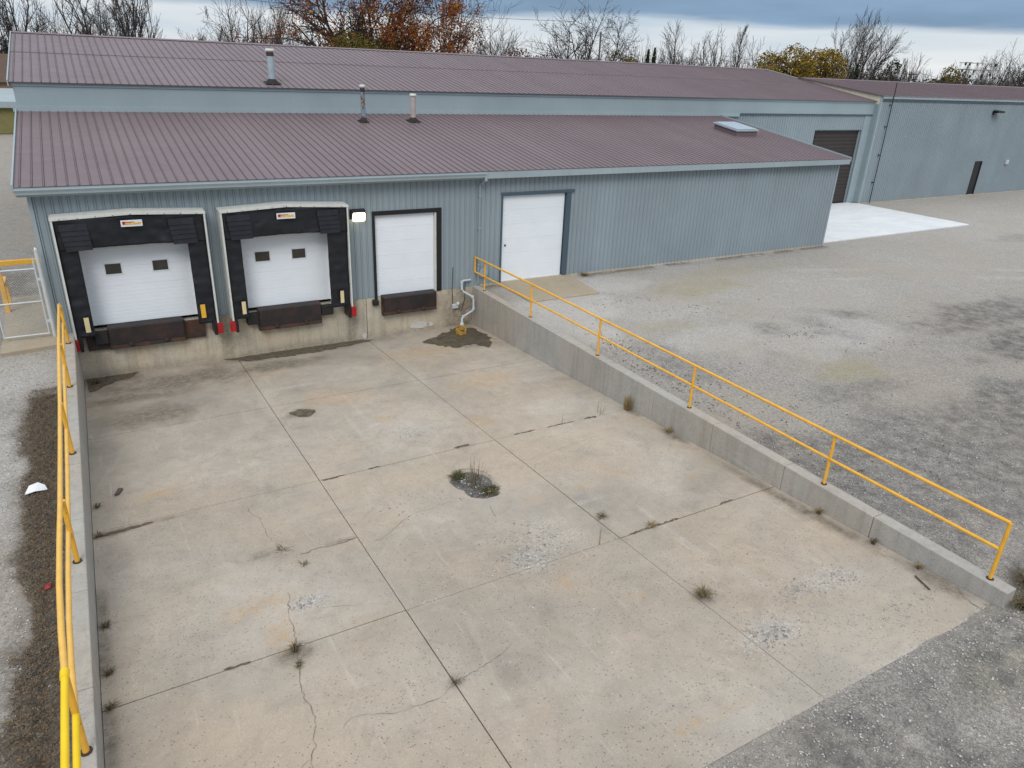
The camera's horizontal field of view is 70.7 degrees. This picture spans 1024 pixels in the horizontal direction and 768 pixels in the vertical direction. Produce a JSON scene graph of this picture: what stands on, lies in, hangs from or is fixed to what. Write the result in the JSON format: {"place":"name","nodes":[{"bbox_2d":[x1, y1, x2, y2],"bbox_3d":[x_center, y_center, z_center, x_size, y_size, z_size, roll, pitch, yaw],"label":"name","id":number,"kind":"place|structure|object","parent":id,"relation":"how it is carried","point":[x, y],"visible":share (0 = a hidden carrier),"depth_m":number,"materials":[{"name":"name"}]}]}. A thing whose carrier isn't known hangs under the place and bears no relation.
{"place":"outdoors","nodes":[
{"label":"outdoors","id":0,"kind":"place"},
{"bbox_2d":[114,488,122,495],"bbox_3d":[-8.106,2.221,14.884,0.091,0.054,0.272,-3,24,-13],"label":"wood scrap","id":1,"kind":"object","parent":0,"point":[118,491],"visible":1,"depth_m":14.86,"materials":[{"name":"grey wood"}]},
{"bbox_2d":[252,0,575,21],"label":"overhead wire","id":2,"kind":"object","parent":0,"point":[419,13],"visible":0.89,"depth_m":77.39,"materials":[{"name":"black metal"}]},
{"bbox_2d":[0,53,1023,767],"bbox_3d":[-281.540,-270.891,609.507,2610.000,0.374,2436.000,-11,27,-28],"label":"ground","id":3,"kind":"structure","parent":0,"point":[958,291],"depth_m":18.85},
{"bbox_2d":[0,54,12,87],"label":"house","id":4,"kind":"structure","parent":3,"relation":"on","point":[3,67],"depth_m":76.36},
{"bbox_2d":[0,88,16,133],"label":"shed","id":5,"kind":"structure","parent":3,"relation":"on","point":[7,103],"depth_m":66.10,"materials":[{"name":"paint"}]},
{"bbox_2d":[0,0,54,53],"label":"bare tree","id":6,"kind":"object","parent":3,"relation":"on","point":[7,23],"visible":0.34,"depth_m":79.37,"materials":[{"name":"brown plant"}]},
{"bbox_2d":[0,294,56,356],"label":"concrete walk","id":7,"kind":"structure","parent":3,"relation":"on","point":[18,345],"depth_m":20.42,"materials":[{"name":"beige concrete"}]},
{"bbox_2d":[0,258,40,312],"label":"door guard","id":8,"kind":"object","parent":7,"relation":"on","point":[5,295],"visible":0.66,"depth_m":21.46,"materials":[{"name":"yellow paint"}]},
{"bbox_2d":[0,247,56,338],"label":"chain link gate","id":9,"kind":"structure","parent":7,"relation":"on","point":[44,289],"depth_m":19.44,"materials":[{"name":"metal"}]},
{"bbox_2d":[0,385,71,767],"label":"leaf litter","id":10,"kind":"object","parent":3,"relation":"on","point":[25,748],"visible":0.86,"depth_m":10.62,"materials":[{"name":"brown plant"}]},
{"bbox_2d":[24,482,46,494],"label":"paper litter","id":11,"kind":"object","parent":10,"relation":"on","point":[37,486],"visible":1,"depth_m":13.10,"materials":[{"name":"white paper"}]},
{"bbox_2d":[44,583,50,589],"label":"red litter","id":12,"kind":"object","parent":10,"relation":"on","point":[47,586],"visible":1,"depth_m":10.74,"materials":[{"name":"plastic"}]},
{"bbox_2d":[21,0,141,35],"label":"bare tree","id":13,"kind":"object","parent":3,"relation":"on","point":[88,29],"visible":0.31,"depth_m":89.72,"materials":[{"name":"brown plant"}]},
{"bbox_2d":[65,333,104,767],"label":"retaining wall","id":14,"kind":"structure","parent":3,"relation":"on","point":[85,637],"depth_m":11.17,"materials":[{"name":"concrete"}]},
{"bbox_2d":[56,303,92,767],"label":"guard railing","id":15,"kind":"object","parent":14,"relation":"on","point":[81,747],"visible":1,"depth_m":9.52,"materials":[{"name":"yellow metal"}]},
{"bbox_2d":[72,0,164,37],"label":"bare tree","id":16,"kind":"object","parent":3,"relation":"on","point":[134,23],"visible":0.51,"depth_m":83.63,"materials":[{"name":"brown plant"}]},
{"bbox_2d":[178,0,293,44],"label":"bare tree","id":17,"kind":"object","parent":3,"relation":"on","point":[222,33],"visible":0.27,"depth_m":89.53,"materials":[{"name":"grey plant"}]},
{"bbox_2d":[245,0,300,44],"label":"bare tree","id":18,"kind":"object","parent":3,"relation":"on","point":[278,29],"visible":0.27,"depth_m":100.74,"materials":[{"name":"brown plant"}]},
{"bbox_2d":[219,0,489,53],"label":"oak tree","id":19,"kind":"object","parent":3,"relation":"on","point":[397,35],"visible":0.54,"depth_m":77.18,"materials":[{"name":"orange plant"}]},
{"bbox_2d":[318,27,402,49],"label":"shrub","id":20,"kind":"object","parent":3,"relation":"on","point":[353,44],"visible":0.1,"depth_m":73.89,"materials":[{"name":"green plant"}]},
{"bbox_2d":[11,84,851,379],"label":"warehouse","id":21,"kind":"structure","parent":3,"relation":"on","point":[739,188],"depth_m":25.21,"materials":[{"name":"paint"}]},
{"bbox_2d":[48,207,223,352],"bbox_3d":[-10.572,-3.025,20.573,3.967,3.837,0.575,-11,27,-28],"label":"dock shelter","id":22,"kind":"object","parent":21,"relation":"attached to","point":[74,233],"visible":1,"depth_m":19.97,"materials":[{"name":"black fabric"}]},
{"bbox_2d":[79,243,197,325],"bbox_3d":[-10.801,-3.177,20.887,2.958,2.767,0.081,-11,27,-28],"label":"door","id":23,"kind":"structure","parent":21,"relation":"in","point":[128,283],"depth_m":20.95,"materials":[{"name":"white paint"}]},
{"bbox_2d":[86,316,205,350],"bbox_3d":[-10.775,-1.508,21.366,3.167,0.687,0.357,-11,27,-28],"label":"dock leveller","id":24,"kind":"object","parent":21,"relation":"attached to","point":[147,332],"visible":0.91,"depth_m":21.23,"materials":[{"name":"metal"}]},
{"bbox_2d":[241,232,330,307],"bbox_3d":[-7.175,-3.879,22.837,2.854,2.767,0.081,-11,27,-28],"label":"door","id":25,"kind":"structure","parent":21,"relation":"in","point":[283,268],"depth_m":22.92,"materials":[{"name":"white paint"}]},
{"bbox_2d":[216,201,356,331],"bbox_3d":[-6.939,-3.720,22.530,3.967,3.819,0.575,-11,27,-28],"label":"dock shelter","id":26,"kind":"object","parent":21,"relation":"attached to","point":[237,223],"visible":1,"depth_m":21.98,"materials":[{"name":"black fabric"}]},
{"bbox_2d":[246,300,333,330],"bbox_3d":[-7.142,-2.212,23.320,2.732,0.722,0.357,-11,27,-28],"label":"dock leveller","id":27,"kind":"object","parent":21,"relation":"attached to","point":[286,315],"visible":0.98,"depth_m":23.18,"materials":[{"name":"metal"}]},
{"bbox_2d":[349,208,364,221],"bbox_3d":[-4.942,-5.422,23.197,0.487,0.373,0.234,-11,27,-28],"label":"wall lamp","id":28,"kind":"object","parent":21,"relation":"attached to","point":[357,215],"visible":1,"depth_m":23.13,"materials":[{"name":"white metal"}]},
{"bbox_2d":[372,299,378,305],"bbox_3d":[-4.662,-2.782,24.662,0.218,0.218,0.157,-11,27,-28],"label":"worn bumper","id":29,"kind":"object","parent":21,"relation":"attached to","point":[375,302],"visible":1,"depth_m":24.60,"materials":[{"name":"black rubber"}]},
{"bbox_2d":[375,212,433,295],"bbox_3d":[-3.688,-4.475,24.747,2.158,2.801,0.065,-11,27,-28],"label":"door","id":30,"kind":"structure","parent":21,"relation":"in","point":[404,242],"depth_m":24.72,"materials":[{"name":"white paint"}]},
{"bbox_2d":[381,289,436,315],"bbox_3d":[-3.590,-2.849,25.253,1.992,0.679,0.357,-11,27,-28],"label":"dock leveller","id":31,"kind":"object","parent":21,"relation":"attached to","point":[407,302],"visible":1,"depth_m":25.11,"materials":[{"name":"metal"}]},
{"bbox_2d":[452,272,458,308],"bbox_3d":[-2.031,-3.453,26.012,0.254,1.523,0.139,-11,27,-28],"label":"outlet box","id":32,"kind":"object","parent":21,"relation":"attached to","point":[454,306],"visible":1,"depth_m":26.21,"materials":[{"name":"metal"}]},
{"bbox_2d":[460,279,474,325],"bbox_3d":[-1.700,-2.869,26.112,0.454,1.746,0.990,15,27,26],"label":"drain pipe","id":33,"kind":"object","parent":21,"relation":"attached to","point":[473,300],"visible":0.97,"depth_m":26.06,"materials":[{"name":"white plastic"}]},
{"bbox_2d":[476,176,487,283],"bbox_3d":[-1.062,-5.380,25.513,0.117,3.872,0.470,-15,29,-34],"label":"downspout","id":34,"kind":"object","parent":21,"relation":"attached to","point":[480,196],"visible":1,"depth_m":25.52,"materials":[{"name":"paint"}]},
{"bbox_2d":[479,268,487,276],"bbox_3d":[-1.052,-4.073,26.382,0.348,0.343,0.070,-11,27,-28],"label":"wall vent","id":35,"kind":"object","parent":21,"relation":"attached to","point":[481,270],"depth_m":26.32,"materials":[{"name":"paint"}]},
{"bbox_2d":[501,193,564,280],"bbox_3d":[0.735,-5.517,27.039,2.706,3.158,0.065,-11,27,-28],"label":"door","id":36,"kind":"structure","parent":21,"relation":"in","point":[532,227],"depth_m":27.00,"materials":[{"name":"white paint"}]},
{"bbox_2d":[6,31,877,217],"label":"warehouse","id":37,"kind":"structure","parent":3,"relation":"on","point":[56,72],"depth_m":33.44,"materials":[{"name":"paint"}]},
{"bbox_2d":[813,131,858,202],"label":"roller door","id":38,"kind":"structure","parent":37,"relation":"in","point":[842,142],"depth_m":46.24,"materials":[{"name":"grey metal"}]},
{"bbox_2d":[411,0,503,55],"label":"bare tree","id":39,"kind":"object","parent":3,"relation":"on","point":[480,42],"visible":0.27,"depth_m":83.28,"materials":[{"name":"brown plant"}]},
{"bbox_2d":[458,0,530,55],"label":"bare tree","id":40,"kind":"object","parent":3,"relation":"on","point":[507,46],"visible":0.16,"depth_m":92.63,"materials":[{"name":"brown plant"}]},
{"bbox_2d":[0,29,1023,86],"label":"distant thicket","id":41,"kind":"object","parent":3,"relation":"on","point":[903,77],"visible":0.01,"depth_m":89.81,"materials":[{"name":"brown plant"}]},
{"bbox_2d":[504,47,552,57],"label":"shrub","id":42,"kind":"object","parent":3,"relation":"on","point":[517,54],"visible":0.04,"depth_m":85.27,"materials":[{"name":"red plant"}]},
{"bbox_2d":[500,274,598,301],"bbox_3d":[1.446,-3.501,26.693,3.217,0.200,2.471,-11,27,-28],"label":"concrete apron","id":43,"kind":"object","parent":3,"relation":"on","point":[566,286],"visible":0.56,"depth_m":26.58,"materials":[{"name":"beige concrete"}]},
{"bbox_2d":[516,0,643,61],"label":"bare tree","id":44,"kind":"object","parent":3,"relation":"on","point":[585,38],"visible":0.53,"depth_m":89.47,"materials":[{"name":"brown plant"}]},
{"bbox_2d":[598,32,601,60],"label":"utility pole","id":45,"kind":"object","parent":3,"relation":"on","point":[599,46],"visible":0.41,"depth_m":82.45,"materials":[{"name":"grey wood"}]},
{"bbox_2d":[607,50,639,62],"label":"shrub","id":46,"kind":"object","parent":3,"relation":"on","point":[630,59],"visible":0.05,"depth_m":89.42,"materials":[{"name":"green plant"}]},
{"bbox_2d":[629,36,656,62],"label":"bare tree","id":47,"kind":"object","parent":3,"relation":"on","point":[641,51],"visible":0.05,"depth_m":95.94,"materials":[{"name":"grey plant"}]},
{"bbox_2d":[645,49,649,62],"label":"cypress tree","id":48,"kind":"object","parent":3,"relation":"on","point":[647,57],"visible":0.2,"depth_m":91.33,"materials":[{"name":"green plant"}]},
{"bbox_2d":[651,47,655,62],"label":"cypress tree","id":49,"kind":"object","parent":3,"relation":"on","point":[653,57],"visible":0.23,"depth_m":92.19,"materials":[{"name":"green plant"}]},
{"bbox_2d":[649,20,703,65],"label":"bare tree","id":50,"kind":"object","parent":3,"relation":"on","point":[670,55],"visible":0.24,"depth_m":94.01,"materials":[{"name":"grey plant"}]},
{"bbox_2d":[670,25,740,66],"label":"bare tree","id":51,"kind":"object","parent":3,"relation":"on","point":[712,54],"visible":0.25,"depth_m":95.35,"materials":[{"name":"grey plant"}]},
{"bbox_2d":[722,26,749,67],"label":"bare tree","id":52,"kind":"object","parent":3,"relation":"on","point":[739,46],"visible":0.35,"depth_m":99.53,"materials":[{"name":"grey plant"}]},
{"bbox_2d":[472,285,1015,607],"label":"retaining wall","id":53,"kind":"structure","parent":3,"relation":"on","point":[515,326],"depth_m":16.67,"materials":[{"name":"concrete"}]},
{"bbox_2d":[474,256,1012,580],"bbox_3d":[3.284,-0.691,18.902,0.168,1.139,18.579,-11,27,-28],"label":"guard railing","id":54,"kind":"object","parent":53,"relation":"on","point":[1000,548],"visible":1,"depth_m":14.62,"materials":[{"name":"yellow metal"}]},
{"bbox_2d":[736,37,787,68],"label":"bare tree","id":55,"kind":"object","parent":3,"relation":"on","point":[750,55],"visible":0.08,"depth_m":95.87,"materials":[{"name":"grey plant"}]},
{"bbox_2d":[754,42,817,77],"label":"autumn tree","id":56,"kind":"object","parent":3,"relation":"on","point":[804,58],"visible":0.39,"depth_m":93.54,"materials":[{"name":"yellow plant"}]},
{"bbox_2d":[558,295,1022,591],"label":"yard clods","id":57,"kind":"object","parent":3,"relation":"on","point":[763,401],"visible":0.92,"depth_m":18.85,"materials":[{"name":"grey soil"}]},
{"bbox_2d":[796,47,851,78],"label":"autumn tree","id":58,"kind":"object","parent":3,"relation":"on","point":[824,57],"visible":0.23,"depth_m":96.95,"materials":[{"name":"yellow plant"}]},
{"bbox_2d":[852,64,858,79],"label":"conifer shrub","id":59,"kind":"object","parent":3,"relation":"on","point":[857,71],"visible":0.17,"depth_m":89.94,"materials":[{"name":"green plant"}]},
{"bbox_2d":[818,5,914,80],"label":"bare tree","id":60,"kind":"object","parent":3,"relation":"on","point":[869,49],"visible":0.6,"depth_m":100.08,"materials":[{"name":"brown plant"}]},
{"bbox_2d":[875,57,901,80],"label":"evergreen tree","id":61,"kind":"object","parent":3,"relation":"on","point":[896,64],"visible":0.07,"depth_m":102.07,"materials":[{"name":"green plant"}]},
{"bbox_2d":[882,69,898,80],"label":"utility pole","id":62,"kind":"object","parent":3,"relation":"on","point":[890,71],"visible":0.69,"depth_m":94.09,"materials":[{"name":"brown wood"}]},
{"bbox_2d":[722,60,847,69],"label":"overhead wire","id":63,"kind":"object","parent":62,"relation":"attached to","point":[782,66],"visible":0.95,"depth_m":91.92,"materials":[{"name":"black metal"}]},
{"bbox_2d":[721,55,854,68],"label":"overhead wire","id":64,"kind":"object","parent":62,"relation":"attached to","point":[790,64],"visible":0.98,"depth_m":92.00,"materials":[{"name":"black metal"}]},
{"bbox_2d":[823,202,968,242],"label":"concrete pad","id":65,"kind":"object","parent":3,"relation":"on","point":[849,221],"visible":0.61,"depth_m":41.69,"materials":[{"name":"white concrete"}]},
{"bbox_2d":[798,77,1023,203],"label":"warehouse","id":66,"kind":"structure","parent":3,"relation":"on","point":[945,140],"depth_m":50.36,"materials":[{"name":"paint"}]},
{"bbox_2d":[869,83,897,202],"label":"conduit mast","id":67,"kind":"object","parent":66,"relation":"attached to","point":[883,142],"visible":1,"depth_m":46.67,"materials":[{"name":"black metal"}]},
{"bbox_2d":[967,162,980,193],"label":"door","id":68,"kind":"structure","parent":66,"relation":"in","point":[977,165],"depth_m":53.53,"materials":[{"name":"black metal"}]},
{"bbox_2d":[992,110,1004,114],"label":"wall lamp","id":69,"kind":"object","parent":66,"relation":"attached to","point":[995,112],"visible":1,"depth_m":51.40,"materials":[{"name":"black metal"}]},
{"bbox_2d":[898,54,931,82],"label":"bare tree","id":70,"kind":"object","parent":3,"relation":"on","point":[918,76],"visible":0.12,"depth_m":106.64,"materials":[{"name":"grey plant"}]},
{"bbox_2d":[925,64,968,84],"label":"shrub","id":71,"kind":"object","parent":3,"relation":"on","point":[952,78],"visible":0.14,"depth_m":102.88,"materials":[{"name":"green plant"}]},
{"bbox_2d":[946,62,1001,85],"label":"substation","id":72,"kind":"object","parent":3,"relation":"on","point":[974,71],"visible":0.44,"depth_m":109.55,"materials":[{"name":"metal"}]},
{"bbox_2d":[963,40,1023,85],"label":"bare tree","id":73,"kind":"object","parent":3,"relation":"on","point":[985,68],"visible":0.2,"depth_m":129.10,"materials":[{"name":"grey plant"}]},
{"bbox_2d":[977,51,1023,86],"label":"bare tree","id":74,"kind":"object","parent":3,"relation":"on","point":[1018,78],"visible":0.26,"depth_m":113.65,"materials":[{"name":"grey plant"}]},
{"bbox_2d":[997,560,1023,590],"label":"weed tuft","id":75,"kind":"object","parent":3,"relation":"on","point":[1021,578],"visible":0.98,"depth_m":12.24,"materials":[{"name":"green plant"}]},
{"bbox_2d":[1000,63,1023,84],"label":"bare tree","id":76,"kind":"object","parent":3,"relation":"on","point":[1012,75],"visible":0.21,"depth_m":113.61,"materials":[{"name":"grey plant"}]},
{"bbox_2d":[1006,592,1023,614],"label":"weed tuft","id":77,"kind":"object","parent":3,"relation":"on","point":[1020,604],"visible":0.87,"depth_m":11.70,"materials":[{"name":"green plant"}]},
{"bbox_2d":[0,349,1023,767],"bbox_3d":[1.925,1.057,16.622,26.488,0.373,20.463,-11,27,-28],"label":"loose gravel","id":78,"kind":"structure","parent":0,"point":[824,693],"depth_m":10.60,"materials":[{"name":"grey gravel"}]},
{"bbox_2d":[0,0,1023,86],"label":"sky","id":79,"kind":"structure","parent":0,"point":[948,33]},
{"bbox_2d":[85,324,989,767],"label":"concrete floor","id":80,"kind":"structure","parent":0,"point":[227,476],"depth_m":12.29,"materials":[{"name":"beige concrete"}]},
{"bbox_2d":[87,378,105,383],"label":"weed tuft","id":81,"kind":"object","parent":80,"relation":"on","point":[94,381],"visible":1,"depth_m":20.80,"materials":[{"name":"plant"}]},
{"bbox_2d":[93,531,109,537],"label":"weed tuft","id":82,"kind":"object","parent":80,"relation":"on","point":[98,534],"visible":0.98,"depth_m":13.37,"materials":[{"name":"plant"}]},
{"bbox_2d":[97,619,112,630],"bbox_3d":[-6.221,3.696,11.029,0.300,0.075,0.328,20,29,35],"label":"weed tuft","id":83,"kind":"object","parent":80,"relation":"on","point":[106,625],"visible":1,"depth_m":11.04,"materials":[{"name":"plant"}]},
{"bbox_2d":[99,665,119,678],"bbox_3d":[-5.688,4.037,10.136,0.291,0.075,0.322,10,25,17],"label":"weed tuft","id":84,"kind":"object","parent":80,"relation":"on","point":[108,673],"visible":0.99,"depth_m":10.12,"materials":[{"name":"plant"}]},
{"bbox_2d":[102,698,122,713],"bbox_3d":[-5.316,4.259,9.561,0.248,0.074,0.310,9,24,14],"label":"weed tuft","id":85,"kind":"object","parent":80,"relation":"on","point":[111,707],"visible":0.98,"depth_m":9.54,"materials":[{"name":"green plant"}]},
{"bbox_2d":[86,371,139,391],"bbox_3d":[-11.527,-0.063,20.915,1.429,0.075,1.244,-11,27,-28],"label":"silt patch","id":86,"kind":"object","parent":80,"relation":"on","point":[102,383],"visible":1,"depth_m":21.01,"materials":[{"name":"soil"}]},
{"bbox_2d":[285,639,305,655],"bbox_3d":[-3.185,3.873,10.597,0.350,0.102,0.369,-11,27,-28],"label":"weed tuft","id":87,"kind":"object","parent":80,"relation":"on","point":[295,646],"visible":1,"depth_m":10.59,"materials":[{"name":"plant"}]},
{"bbox_2d":[291,658,305,667],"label":"weed tuft","id":88,"kind":"object","parent":80,"relation":"on","point":[300,662],"visible":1,"depth_m":10.30,"materials":[{"name":"plant"}]},
{"bbox_2d":[225,339,372,360],"bbox_3d":[-6.784,-1.092,23.750,5.020,0.049,0.715,-11,27,-28],"label":"silt patch","id":89,"kind":"object","parent":80,"relation":"on","point":[294,352],"visible":1,"depth_m":23.66,"materials":[{"name":"soil"}]},
{"bbox_2d":[289,409,314,416],"bbox_3d":[-5.513,0.754,18.894,0.674,0.036,0.519,6,24,7],"label":"silt patch","id":90,"kind":"object","parent":80,"relation":"on","point":[303,412],"visible":1,"depth_m":18.91,"materials":[{"name":"brown soil"}]},
{"bbox_2d":[423,328,491,347],"bbox_3d":[-1.553,-1.590,25.216,2.311,0.167,2.475,14,26,24],"label":"silt patch","id":91,"kind":"object","parent":80,"relation":"on","point":[451,338],"visible":0.97,"depth_m":25.06,"materials":[{"name":"soil"}]},
{"bbox_2d":[455,325,465,334],"bbox_3d":[-1.814,-1.889,25.650,0.304,0.304,0.261,-11,27,-28],"label":"sump box","id":92,"kind":"object","parent":91,"relation":"on","point":[460,330],"visible":1,"depth_m":25.61,"materials":[{"name":"yellow plastic"}]},
{"bbox_2d":[446,469,469,481],"bbox_3d":[-1.169,2.020,15.717,0.609,0.076,0.675,17,27,29],"label":"weed tuft","id":93,"kind":"object","parent":80,"relation":"on","point":[458,475],"visible":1,"depth_m":15.72,"materials":[{"name":"green plant"}]},
{"bbox_2d":[463,458,488,490],"bbox_3d":[-0.816,1.912,15.337,0.650,0.600,0.605,-18,31,-39],"label":"weed stalk","id":94,"kind":"object","parent":80,"relation":"on","point":[471,478],"visible":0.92,"depth_m":15.38,"materials":[{"name":"brown plant"}]},
{"bbox_2d":[478,483,499,496],"bbox_3d":[-0.457,2.235,15.160,0.625,0.076,0.702,-11,27,-28],"label":"weed tuft","id":95,"kind":"object","parent":80,"relation":"on","point":[489,489],"visible":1,"depth_m":15.15,"materials":[{"name":"green plant"}]},
{"bbox_2d":[190,421,966,766],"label":"loose chippings","id":96,"kind":"object","parent":80,"relation":"on","point":[770,633],"visible":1,"depth_m":11.91,"materials":[{"name":"gravel"}]},
{"bbox_2d":[596,511,609,520],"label":"weed tuft","id":97,"kind":"object","parent":80,"relation":"on","point":[602,516],"visible":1,"depth_m":14.19,"materials":[{"name":"plant"}]},
{"bbox_2d":[623,394,633,410],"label":"weed tuft","id":98,"kind":"object","parent":80,"relation":"on","point":[628,404],"visible":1,"depth_m":19.18,"materials":[{"name":"brown plant"}]},
{"bbox_2d":[646,520,657,526],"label":"weed tuft","id":99,"kind":"object","parent":80,"relation":"on","point":[651,524],"visible":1,"depth_m":13.90,"materials":[{"name":"brown plant"}]},
{"bbox_2d":[664,427,674,433],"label":"weed tuft","id":100,"kind":"object","parent":80,"relation":"on","point":[669,431],"visible":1,"depth_m":17.93,"materials":[{"name":"brown plant"}]},
{"bbox_2d":[690,583,720,600],"bbox_3d":[3.157,3.454,11.864,0.499,0.108,0.540,-11,27,-28],"label":"weed tuft","id":101,"kind":"object","parent":80,"relation":"on","point":[703,593],"visible":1,"depth_m":11.88,"materials":[{"name":"plant"}]},
{"bbox_2d":[814,508,823,514],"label":"weed tuft","id":102,"kind":"object","parent":80,"relation":"on","point":[818,511],"visible":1,"depth_m":14.35,"materials":[{"name":"brown plant"}]},
{"bbox_2d":[867,537,878,545],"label":"weed tuft","id":103,"kind":"object","parent":80,"relation":"on","point":[874,541],"visible":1,"depth_m":13.37,"materials":[{"name":"plant"}]},
{"bbox_2d":[914,562,925,569],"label":"weed tuft","id":104,"kind":"object","parent":80,"relation":"on","point":[918,566],"visible":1,"depth_m":12.65,"materials":[{"name":"plant"}]},
{"bbox_2d":[915,575,929,589],"bbox_3d":[6.969,3.370,12.257,0.028,0.051,0.380,-1,24,-7],"label":"stick","id":105,"kind":"object","parent":80,"relation":"on","point":[924,584],"visible":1,"depth_m":12.23,"materials":[{"name":"wood"}]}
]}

